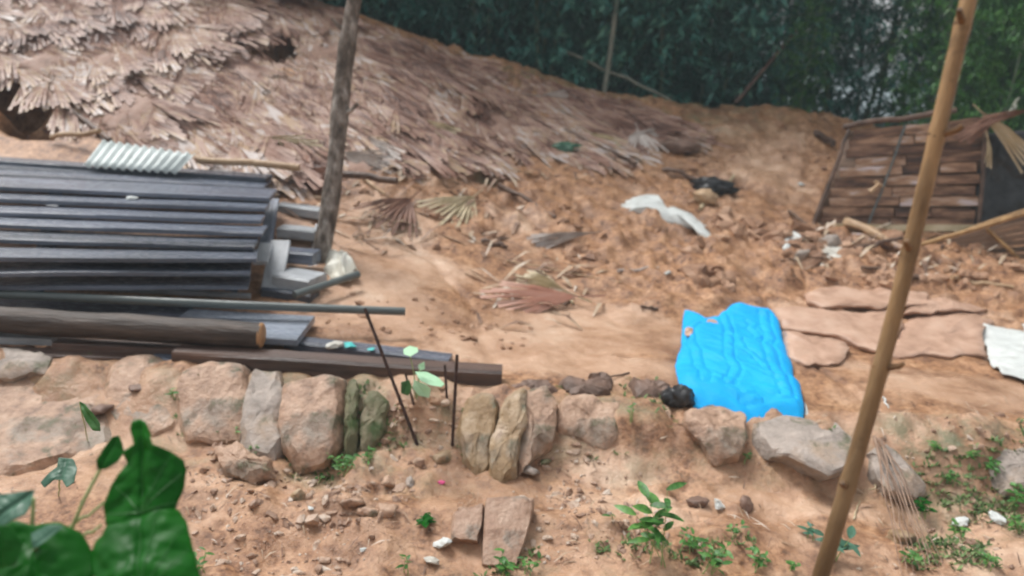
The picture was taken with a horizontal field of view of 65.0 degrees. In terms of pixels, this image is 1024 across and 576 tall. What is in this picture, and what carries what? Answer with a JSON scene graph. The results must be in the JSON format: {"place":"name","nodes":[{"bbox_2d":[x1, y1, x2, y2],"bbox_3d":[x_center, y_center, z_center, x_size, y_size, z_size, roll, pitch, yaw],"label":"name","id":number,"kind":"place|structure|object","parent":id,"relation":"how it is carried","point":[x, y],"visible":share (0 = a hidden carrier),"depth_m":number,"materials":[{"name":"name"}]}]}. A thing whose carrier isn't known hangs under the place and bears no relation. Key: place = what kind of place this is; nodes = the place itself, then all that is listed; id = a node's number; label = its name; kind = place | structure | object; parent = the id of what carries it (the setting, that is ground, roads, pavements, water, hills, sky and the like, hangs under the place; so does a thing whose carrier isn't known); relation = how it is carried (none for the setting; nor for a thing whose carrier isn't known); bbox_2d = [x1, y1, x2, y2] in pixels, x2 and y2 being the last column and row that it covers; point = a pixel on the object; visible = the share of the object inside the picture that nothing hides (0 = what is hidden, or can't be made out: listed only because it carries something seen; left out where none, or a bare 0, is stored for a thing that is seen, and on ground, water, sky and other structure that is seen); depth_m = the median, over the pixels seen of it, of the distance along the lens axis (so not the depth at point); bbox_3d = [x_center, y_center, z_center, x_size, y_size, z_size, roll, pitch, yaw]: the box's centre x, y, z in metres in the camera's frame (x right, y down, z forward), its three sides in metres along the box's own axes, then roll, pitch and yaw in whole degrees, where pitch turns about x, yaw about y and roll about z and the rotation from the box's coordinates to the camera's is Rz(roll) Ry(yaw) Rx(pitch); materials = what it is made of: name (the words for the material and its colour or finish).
{"place":"outdoors","nodes":[
{"label":"outdoors","id":0,"kind":"place"},
{"bbox_2d":[0,0,1023,575],"bbox_3d":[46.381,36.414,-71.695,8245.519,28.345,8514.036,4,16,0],"label":"ground","id":1,"kind":"structure","parent":0,"point":[830,332],"depth_m":6.90,"materials":[{"name":"red soil"}]},
{"bbox_2d":[0,348,52,382],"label":"stone","id":2,"kind":"object","parent":1,"relation":"on","point":[17,364],"visible":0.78,"depth_m":5.92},
{"bbox_2d":[0,377,111,475],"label":"stone","id":3,"kind":"object","parent":1,"relation":"on","point":[37,433],"visible":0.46,"depth_m":5.52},
{"bbox_2d":[41,458,76,496],"bbox_3d":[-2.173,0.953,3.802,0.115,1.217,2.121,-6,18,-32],"label":"broadleaf weed","id":4,"kind":"object","parent":1,"relation":"on","point":[65,470],"visible":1,"depth_m":2.85,"materials":[{"name":"green plant"}]},
{"bbox_2d":[0,346,153,360],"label":"board","id":5,"kind":"object","parent":1,"relation":"on","point":[94,355],"visible":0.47,"depth_m":6.13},
{"bbox_2d":[0,333,57,345],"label":"board","id":6,"kind":"object","parent":5,"relation":"on","point":[11,339],"visible":0.7,"depth_m":6.22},
{"bbox_2d":[79,402,100,441],"bbox_3d":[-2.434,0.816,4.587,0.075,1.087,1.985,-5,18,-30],"label":"broadleaf weed","id":7,"kind":"object","parent":1,"relation":"on","point":[92,421],"visible":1,"depth_m":3.69,"materials":[{"name":"green plant"}]},
{"bbox_2d":[0,299,192,317],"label":"board","id":8,"kind":"object","parent":1,"relation":"on","point":[170,311],"visible":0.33,"depth_m":6.89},
{"bbox_2d":[0,419,200,575],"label":"gourd vine","id":9,"kind":"object","parent":1,"relation":"on","point":[146,532],"visible":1,"depth_m":1.81,"materials":[{"name":"green plant"}]},
{"bbox_2d":[52,338,194,353],"bbox_3d":[-2.960,0.464,6.271,1.162,0.063,0.145,3,16,-3],"label":"board","id":10,"kind":"object","parent":1,"relation":"on","point":[122,346],"visible":0.71,"depth_m":6.21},
{"bbox_2d":[0,306,265,348],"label":"log","id":11,"kind":"object","parent":10,"relation":"on","point":[40,322],"visible":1,"depth_m":6.13,"materials":[{"name":"brown wood"}]},
{"bbox_2d":[104,354,174,436],"bbox_3d":[-2.704,0.843,5.966,0.722,0.566,0.836,4,16,0],"label":"stone","id":12,"kind":"object","parent":1,"relation":"on","point":[123,374],"visible":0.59,"depth_m":5.84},
{"bbox_2d":[93,290,250,298],"bbox_3d":[-3.791,-0.008,7.029,2.894,0.043,0.056,3,16,-10],"label":"plank","id":13,"kind":"object","parent":1,"relation":"on","point":[211,294],"visible":0.51,"depth_m":7.18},
{"bbox_2d":[0,290,404,315],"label":"pipe","id":14,"kind":"object","parent":1,"relation":"on","point":[172,302],"visible":0.95,"depth_m":6.66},
{"bbox_2d":[0,276,250,289],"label":"plank","id":15,"kind":"object","parent":14,"relation":"on","point":[120,283],"visible":0.8,"depth_m":6.75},
{"bbox_2d":[0,262,250,277],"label":"plank","id":16,"kind":"object","parent":15,"relation":"on","point":[31,269],"visible":0.84,"depth_m":6.71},
{"bbox_2d":[0,247,257,262],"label":"plank","id":17,"kind":"object","parent":16,"relation":"on","point":[69,255],"visible":0.98,"depth_m":6.75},
{"bbox_2d":[0,229,257,249],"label":"plank","id":18,"kind":"object","parent":17,"relation":"on","point":[105,239],"visible":1,"depth_m":7.02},
{"bbox_2d":[0,216,267,236],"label":"plank","id":19,"kind":"object","parent":18,"relation":"on","point":[48,223],"visible":1,"depth_m":7.28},
{"bbox_2d":[0,205,264,224],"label":"plank","id":20,"kind":"object","parent":19,"relation":"on","point":[107,213],"visible":1,"depth_m":7.53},
{"bbox_2d":[0,192,269,211],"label":"plank","id":21,"kind":"object","parent":20,"relation":"on","point":[55,199],"visible":1,"depth_m":7.78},
{"bbox_2d":[0,176,276,201],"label":"plank","id":22,"kind":"object","parent":21,"relation":"on","point":[67,186],"visible":1,"depth_m":8.12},
{"bbox_2d":[0,169,271,187],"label":"plank","id":23,"kind":"object","parent":22,"relation":"on","point":[58,175],"visible":0.43,"depth_m":8.70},
{"bbox_2d":[0,164,273,182],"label":"plank","id":24,"kind":"object","parent":23,"relation":"on","point":[13,167],"visible":0.28,"depth_m":8.93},
{"bbox_2d":[0,157,272,181],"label":"plank","id":25,"kind":"object","parent":24,"relation":"on","point":[217,174],"visible":0.79,"depth_m":9.03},
{"bbox_2d":[84,139,195,173],"bbox_3d":[-4.256,-1.449,8.962,1.374,0.257,0.557,10,17,20],"label":"corrugated sheet","id":26,"kind":"object","parent":25,"relation":"on","point":[112,155],"visible":1,"depth_m":9.00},
{"bbox_2d":[176,361,250,444],"bbox_3d":[-2.146,0.869,5.884,0.585,0.559,0.801,0,16,-16],"label":"stone","id":27,"kind":"object","parent":1,"relation":"on","point":[210,400],"visible":0.76,"depth_m":5.73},
{"bbox_2d":[214,441,275,483],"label":"stone","id":28,"kind":"object","parent":1,"relation":"on","point":[237,460],"visible":0.98,"depth_m":5.14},
{"bbox_2d":[178,309,314,345],"bbox_3d":[-2.237,0.319,6.643,1.068,0.063,0.624,4,16,-1],"label":"board","id":29,"kind":"object","parent":1,"relation":"on","point":[287,330],"visible":0.58,"depth_m":6.72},
{"bbox_2d":[239,369,284,460],"bbox_3d":[-1.774,0.971,5.806,0.365,0.624,0.871,0,16,-14],"label":"stone","id":30,"kind":"object","parent":1,"relation":"on","point":[260,410],"visible":0.72,"depth_m":5.65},
{"bbox_2d":[261,287,319,302],"bbox_3d":[-2.082,0.082,7.554,0.498,0.162,0.201,8,16,13],"label":"timber offcut","id":31,"kind":"object","parent":1,"relation":"on","point":[279,293],"visible":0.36,"depth_m":7.46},
{"bbox_2d":[261,240,290,287],"bbox_3d":[-2.259,-0.224,7.699,0.196,0.038,0.578,1,54,-2],"label":"board","id":32,"kind":"object","parent":31,"relation":"on","point":[278,259],"visible":0.74,"depth_m":7.70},
{"bbox_2d":[272,268,326,290],"bbox_3d":[-2.018,-0.070,7.638,0.384,0.145,0.347,8,16,14],"label":"timber offcut","id":33,"kind":"object","parent":31,"relation":"on","point":[294,279],"visible":0.84,"depth_m":7.51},
{"bbox_2d":[292,271,360,298],"bbox_3d":[-1.720,-0.036,7.495,0.069,0.140,0.758,15,19,35],"label":"pipe","id":34,"kind":"object","parent":31,"relation":"on","point":[325,284],"visible":1,"depth_m":7.45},
{"bbox_2d":[277,224,316,240],"bbox_3d":[-2.242,-0.581,8.467,0.403,0.113,0.224,5,16,4],"label":"timber offcut","id":35,"kind":"object","parent":1,"relation":"on","point":[296,232],"visible":0.88,"depth_m":8.37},
{"bbox_2d":[259,198,278,242],"bbox_3d":[-2.568,-0.710,8.520,0.134,0.038,0.934,-3,35,-9],"label":"board","id":36,"kind":"object","parent":35,"relation":"on","point":[270,219],"visible":0.62,"depth_m":8.49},
{"bbox_2d":[278,202,319,219],"bbox_3d":[-2.372,-0.867,9.015,0.590,0.114,0.202,9,16,19],"label":"timber offcut","id":37,"kind":"object","parent":1,"relation":"on","point":[305,211],"visible":0.74,"depth_m":8.92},
{"bbox_2d":[287,247,320,265],"bbox_3d":[-2.120,-0.320,8.026,0.352,0.123,0.248,5,16,5],"label":"timber offcut","id":38,"kind":"object","parent":1,"relation":"on","point":[304,256],"visible":0.78,"depth_m":7.92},
{"bbox_2d":[277,374,347,474],"bbox_3d":[-1.425,0.970,5.756,0.552,0.632,0.869,4,16,0],"label":"stone","id":39,"kind":"object","parent":1,"relation":"on","point":[310,425],"visible":0.85,"depth_m":5.54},
{"bbox_2d":[171,345,501,385],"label":"beam","id":40,"kind":"structure","parent":1,"relation":"on","point":[343,366],"depth_m":6.07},
{"bbox_2d":[312,0,361,263],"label":"bare trunk","id":41,"kind":"object","parent":1,"relation":"on","point":[341,111],"visible":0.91,"depth_m":8.17,"materials":[{"name":"brown plant"}]},
{"bbox_2d":[324,249,357,278],"bbox_3d":[-1.745,-0.262,8.113,0.294,0.284,0.742,-4,18,-28],"label":"white sack","id":42,"kind":"object","parent":1,"relation":"on","point":[340,263],"visible":0.92,"depth_m":7.98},
{"bbox_2d":[343,379,359,458],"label":"stone","id":43,"kind":"object","parent":1,"relation":"on","point":[350,429],"visible":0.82,"depth_m":5.60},
{"bbox_2d":[0,0,732,201],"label":"collapsed thatch roof","id":44,"kind":"structure","parent":1,"relation":"on","point":[191,77],"depth_m":11.86,"materials":[{"name":"plant"}]},
{"bbox_2d":[344,150,394,173],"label":"palm leaf","id":45,"kind":"object","parent":44,"relation":"on","point":[353,156],"visible":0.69,"depth_m":10.27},
{"bbox_2d":[627,122,668,154],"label":"palm leaf","id":46,"kind":"object","parent":44,"relation":"on","point":[635,137],"visible":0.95,"depth_m":12.93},
{"bbox_2d":[284,337,452,360],"bbox_3d":[-1.168,0.535,6.531,1.361,0.124,0.177,6,16,6],"label":"board","id":47,"kind":"object","parent":1,"relation":"on","point":[308,344],"visible":0.48,"depth_m":6.48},
{"bbox_2d":[358,390,389,452],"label":"stone","id":48,"kind":"object","parent":1,"relation":"on","point":[372,427],"visible":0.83,"depth_m":5.67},
{"bbox_2d":[353,189,421,237],"bbox_3d":[-1.311,-0.943,9.526,0.830,0.093,1.173,28,32,6],"label":"palm leaf","id":49,"kind":"object","parent":1,"relation":"on","point":[404,207],"visible":1,"depth_m":9.38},
{"bbox_2d":[364,308,418,445],"bbox_3d":[-0.842,0.669,5.697,0.565,0.994,0.026,13,18,28],"label":"iron rod","id":50,"kind":"object","parent":1,"relation":"on","point":[391,377],"visible":0.92,"depth_m":5.69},
{"bbox_2d":[320,0,492,54],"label":"bamboo clump","id":51,"kind":"object","parent":1,"relation":"on","point":[407,14],"visible":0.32,"depth_m":15.40,"materials":[{"name":"green plant"}]},
{"bbox_2d":[401,346,443,398],"bbox_3d":[-0.629,0.638,5.639,0.324,0.419,0.250,4,16,0],"label":"pale seedling","id":52,"kind":"object","parent":1,"relation":"on","point":[421,389],"visible":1,"depth_m":5.73,"materials":[{"name":"green plant"}]},
{"bbox_2d":[416,188,483,226],"bbox_3d":[-0.664,-1.044,10.030,0.802,0.095,1.307,32,32,6],"label":"palm leaf","id":53,"kind":"object","parent":1,"relation":"on","point":[454,200],"visible":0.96,"depth_m":9.88,"materials":[{"name":"plant"}]},
{"bbox_2d":[450,503,483,543],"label":"stone","id":54,"kind":"object","parent":1,"relation":"on","point":[466,525],"visible":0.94,"depth_m":4.79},
{"bbox_2d":[455,393,498,474],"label":"stone","id":55,"kind":"object","parent":1,"relation":"on","point":[476,428],"visible":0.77,"depth_m":5.66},
{"bbox_2d":[393,0,591,78],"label":"bamboo clump","id":56,"kind":"object","parent":1,"relation":"on","point":[475,36],"visible":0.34,"depth_m":15.62,"materials":[{"name":"green plant"}]},
{"bbox_2d":[413,0,587,73],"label":"bamboo clump","id":57,"kind":"object","parent":1,"relation":"on","point":[458,7],"visible":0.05,"depth_m":16.83,"materials":[{"name":"green plant"}]},
{"bbox_2d":[481,496,533,566],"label":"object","id":58,"kind":"object","parent":1,"relation":"on","point":[506,522],"visible":0.92,"depth_m":4.80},
{"bbox_2d":[489,388,527,482],"bbox_3d":[-0.030,1.141,5.707,0.241,0.712,0.764,6,16,8],"label":"stone","id":59,"kind":"object","parent":1,"relation":"on","point":[504,445],"visible":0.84,"depth_m":5.58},
{"bbox_2d":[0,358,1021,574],"bbox_3d":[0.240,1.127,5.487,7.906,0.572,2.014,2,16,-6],"label":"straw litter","id":60,"kind":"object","parent":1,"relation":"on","point":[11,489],"visible":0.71,"depth_m":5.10,"materials":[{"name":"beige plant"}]},
{"bbox_2d":[24,387,1023,575],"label":"gravel","id":61,"kind":"structure","parent":1,"relation":"on","point":[312,520],"depth_m":5.01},
{"bbox_2d":[518,385,557,475],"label":"stone","id":62,"kind":"object","parent":1,"relation":"on","point":[538,436],"visible":0.81,"depth_m":5.69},
{"bbox_2d":[479,280,604,313],"bbox_3d":[0.328,0.116,8.123,1.318,0.085,0.588,-2,50,-18],"label":"palm leaf","id":63,"kind":"object","parent":1,"relation":"on","point":[543,294],"visible":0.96,"depth_m":8.08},
{"bbox_2d":[513,270,591,302],"bbox_3d":[0.425,-0.010,8.444,1.054,0.097,0.267,24,52,36],"label":"palm leaf","id":64,"kind":"object","parent":1,"relation":"on","point":[542,280],"visible":0.94,"depth_m":8.51,"materials":[{"name":"plant"}]},
{"bbox_2d":[477,0,638,91],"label":"bamboo clump","id":65,"kind":"object","parent":1,"relation":"on","point":[586,29],"visible":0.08,"depth_m":16.73,"materials":[{"name":"green plant"}]},
{"bbox_2d":[445,0,672,89],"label":"bamboo clump","id":66,"kind":"object","parent":1,"relation":"on","point":[552,63],"visible":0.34,"depth_m":15.52,"materials":[{"name":"green plant"}]},
{"bbox_2d":[526,230,610,248],"bbox_3d":[0.719,-0.636,9.863,1.264,0.098,0.264,-9,58,-33],"label":"palm leaf","id":67,"kind":"object","parent":1,"relation":"on","point":[561,236],"visible":0.99,"depth_m":9.70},
{"bbox_2d":[558,375,610,395],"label":"soil clod","id":68,"kind":"object","parent":1,"relation":"on","point":[595,386],"visible":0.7,"depth_m":6.18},
{"bbox_2d":[556,394,619,449],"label":"stone","id":69,"kind":"object","parent":1,"relation":"on","point":[590,420],"visible":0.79,"depth_m":5.83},
{"bbox_2d":[172,99,1023,575],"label":"moss and seedlings","id":70,"kind":"object","parent":1,"relation":"on","point":[976,551],"visible":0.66,"depth_m":5.38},
{"bbox_2d":[601,0,618,91],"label":"leaning pole","id":71,"kind":"object","parent":1,"relation":"on","point":[609,54],"visible":0.75,"depth_m":14.86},
{"bbox_2d":[562,50,671,99],"bbox_3d":[1.955,-4.017,15.155,2.200,0.827,0.101,8,16,14],"label":"leaning pole","id":72,"kind":"object","parent":1,"relation":"on","point":[620,75],"visible":0.82,"depth_m":15.11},
{"bbox_2d":[557,0,727,106],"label":"bamboo clump","id":73,"kind":"object","parent":1,"relation":"on","point":[625,63],"visible":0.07,"depth_m":17.12,"materials":[{"name":"green plant"}]},
{"bbox_2d":[628,377,669,397],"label":"soil clod","id":74,"kind":"object","parent":1,"relation":"on","point":[642,388],"visible":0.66,"depth_m":6.23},
{"bbox_2d":[539,0,761,107],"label":"bamboo clump","id":75,"kind":"object","parent":1,"relation":"on","point":[629,68],"visible":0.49,"depth_m":15.62,"materials":[{"name":"green plant"}]},
{"bbox_2d":[614,481,686,566],"bbox_3d":[0.791,1.362,4.614,0.422,0.456,0.306,4,16,0],"label":"weed","id":76,"kind":"object","parent":1,"relation":"on","point":[648,522],"visible":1,"depth_m":4.60,"materials":[{"name":"green plant"}]},
{"bbox_2d":[285,122,1018,329],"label":"leaf shreds","id":77,"kind":"object","parent":1,"relation":"on","point":[924,262],"visible":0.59,"depth_m":9.54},
{"bbox_2d":[306,119,1023,416],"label":"soil rubble","id":78,"kind":"object","parent":1,"relation":"on","point":[702,275],"visible":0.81,"depth_m":9.73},
{"bbox_2d":[692,189,718,204],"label":"clod","id":79,"kind":"object","parent":78,"relation":"on","point":[708,196],"visible":0.95,"depth_m":11.29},
{"bbox_2d":[621,194,710,237],"bbox_3d":[2.091,-0.947,10.655,0.733,0.414,1.542,-9,20,-38],"label":"white rag","id":80,"kind":"object","parent":1,"relation":"on","point":[641,203],"visible":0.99,"depth_m":10.71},
{"bbox_2d":[660,384,694,407],"bbox_3d":[1.262,0.833,6.120,0.269,0.209,0.220,4,16,0],"label":"black bag","id":81,"kind":"object","parent":1,"relation":"on","point":[678,396],"visible":0.94,"depth_m":6.06,"materials":[{"name":"plastic"}]},
{"bbox_2d":[660,139,700,154],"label":"dark clod","id":82,"kind":"object","parent":1,"relation":"on","point":[681,146],"visible":0.94,"depth_m":12.81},
{"bbox_2d":[576,0,830,108],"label":"bamboo clump","id":83,"kind":"object","parent":1,"relation":"on","point":[703,98],"visible":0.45,"depth_m":15.80,"materials":[{"name":"green plant"}]},
{"bbox_2d":[688,538,732,575],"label":"weed","id":84,"kind":"object","parent":1,"relation":"on","point":[715,561],"visible":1,"depth_m":4.61,"materials":[{"name":"green plant"}]},
{"bbox_2d":[689,176,739,194],"bbox_3d":[2.946,-1.500,11.819,0.780,0.287,0.620,4,16,0],"label":"dark cloth","id":85,"kind":"object","parent":1,"relation":"on","point":[714,184],"visible":0.84,"depth_m":11.68,"materials":[{"name":"black fabric"}]},
{"bbox_2d":[682,405,747,466],"bbox_3d":[1.473,1.109,5.942,0.499,0.449,0.620,4,16,0],"label":"stone","id":86,"kind":"object","parent":1,"relation":"on","point":[718,435],"visible":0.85,"depth_m":5.76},
{"bbox_2d":[675,302,803,421],"bbox_3d":[1.996,0.562,7.219,1.000,0.288,2.732,7,16,12],"label":"plastic sheet","id":87,"kind":"object","parent":1,"relation":"on","point":[735,358],"visible":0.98,"depth_m":6.74,"materials":[{"name":"plastic"}]},
{"bbox_2d":[645,0,857,111],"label":"bamboo clump","id":88,"kind":"object","parent":1,"relation":"on","point":[781,64],"visible":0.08,"depth_m":16.29,"materials":[{"name":"green plant"}]},
{"bbox_2d":[733,29,796,104],"bbox_3d":[4.774,-4.168,15.149,1.211,1.441,0.119,-2,17,-20],"label":"leaning pole","id":89,"kind":"object","parent":1,"relation":"on","point":[738,99],"visible":0.86,"depth_m":15.12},
{"bbox_2d":[673,0,893,117],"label":"bamboo clump","id":90,"kind":"object","parent":1,"relation":"on","point":[853,37],"visible":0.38,"depth_m":15.67,"materials":[{"name":"green plant"}]},
{"bbox_2d":[752,415,851,481],"bbox_3d":[2.104,1.154,5.813,0.773,0.306,0.728,4,16,0],"label":"stone","id":91,"kind":"object","parent":1,"relation":"on","point":[810,448],"visible":0.84,"depth_m":5.70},
{"bbox_2d":[766,0,846,112],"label":"leafy shrub","id":92,"kind":"object","parent":1,"relation":"on","point":[805,71],"visible":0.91,"depth_m":14.64,"materials":[{"name":"green plant"}]},
{"bbox_2d":[720,0,907,115],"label":"bamboo clump","id":93,"kind":"object","parent":1,"relation":"on","point":[876,3],"visible":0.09,"depth_m":17.25,"materials":[{"name":"green plant"}]},
{"bbox_2d":[814,525,860,561],"bbox_3d":[1.952,1.553,4.804,0.279,0.198,0.206,4,16,0],"label":"weed","id":94,"kind":"object","parent":1,"relation":"on","point":[851,533],"visible":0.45,"depth_m":4.81,"materials":[{"name":"green plant"}]},
{"bbox_2d":[842,216,887,239],"bbox_3d":[4.645,-0.828,10.726,0.206,0.294,1.042,0,16,-15],"label":"stick","id":95,"kind":"object","parent":1,"relation":"on","point":[859,226],"visible":0.81,"depth_m":10.68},
{"bbox_2d":[780,0,996,127],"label":"bamboo clump","id":96,"kind":"object","parent":1,"relation":"on","point":[856,20],"visible":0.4,"depth_m":15.88,"materials":[{"name":"green plant"}]},
{"bbox_2d":[812,0,976,575],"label":"bamboo pole","id":97,"kind":"object","parent":1,"relation":"on","point":[939,132],"visible":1,"depth_m":2.07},
{"bbox_2d":[866,444,925,504],"bbox_3d":[2.688,1.333,5.727,0.391,0.336,0.544,-2,17,-22],"label":"stone","id":98,"kind":"object","parent":1,"relation":"on","point":[916,484],"visible":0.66,"depth_m":5.58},
{"bbox_2d":[812,108,988,232],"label":"hut wall","id":99,"kind":"structure","parent":1,"relation":"on","point":[890,158],"depth_m":10.93,"materials":[{"name":"wood"}]},
{"bbox_2d":[955,117,997,143],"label":"dry leaf","id":100,"kind":"object","parent":99,"relation":"on","point":[980,128],"visible":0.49,"depth_m":10.46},
{"bbox_2d":[972,130,1023,227],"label":"dark sheet","id":101,"kind":"object","parent":99,"relation":"hanging from","point":[1004,187],"visible":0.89,"depth_m":10.83,"materials":[{"name":"black plastic"}]},
{"bbox_2d":[973,104,1023,173],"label":"dry leaf","id":102,"kind":"object","parent":99,"relation":"hanging from","point":[1008,135],"visible":0.97,"depth_m":10.55,"materials":[{"name":"plant"}]},
{"bbox_2d":[978,110,1023,127],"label":"dry leaf","id":103,"kind":"object","parent":99,"relation":"attached to","point":[1010,114],"visible":1,"depth_m":10.23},
{"bbox_2d":[872,435,942,574],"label":"dry palm frond","id":104,"kind":"object","parent":1,"relation":"on","point":[885,451],"visible":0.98,"depth_m":5.29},
{"bbox_2d":[834,0,1023,132],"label":"bamboo clump","id":105,"kind":"object","parent":1,"relation":"on","point":[931,98],"visible":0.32,"depth_m":15.60,"materials":[{"name":"green plant"}]},
{"bbox_2d":[879,0,1019,125],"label":"leafy shrub","id":106,"kind":"object","parent":1,"relation":"on","point":[931,63],"visible":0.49,"depth_m":13.21,"materials":[{"name":"green plant"}]},
{"bbox_2d":[884,0,1023,131],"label":"bamboo clump","id":107,"kind":"object","parent":1,"relation":"on","point":[1013,72],"visible":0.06,"depth_m":16.43,"materials":[{"name":"green plant"}]},
{"bbox_2d":[899,0,1023,130],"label":"bamboo clump","id":108,"kind":"object","parent":1,"relation":"on","point":[1003,85],"visible":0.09,"depth_m":15.99,"materials":[{"name":"green plant"}]},
{"bbox_2d":[919,0,1023,132],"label":"leafy shrub","id":109,"kind":"object","parent":1,"relation":"on","point":[985,63],"visible":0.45,"depth_m":12.37,"materials":[{"name":"green plant"}]},
{"bbox_2d":[921,209,1023,259],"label":"woven panel","id":110,"kind":"object","parent":1,"relation":"on","point":[977,233],"visible":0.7,"depth_m":10.47,"materials":[{"name":"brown wood"}]},
{"bbox_2d":[983,323,1023,379],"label":"white sack","id":111,"kind":"object","parent":1,"relation":"on","point":[1005,350],"visible":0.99,"depth_m":7.83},
{"bbox_2d":[988,448,1023,497],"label":"stone","id":112,"kind":"object","parent":1,"relation":"on","point":[1012,463],"visible":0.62,"depth_m":5.69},
{"bbox_2d":[568,0,990,97],"label":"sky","id":113,"kind":"structure","parent":0,"point":[886,2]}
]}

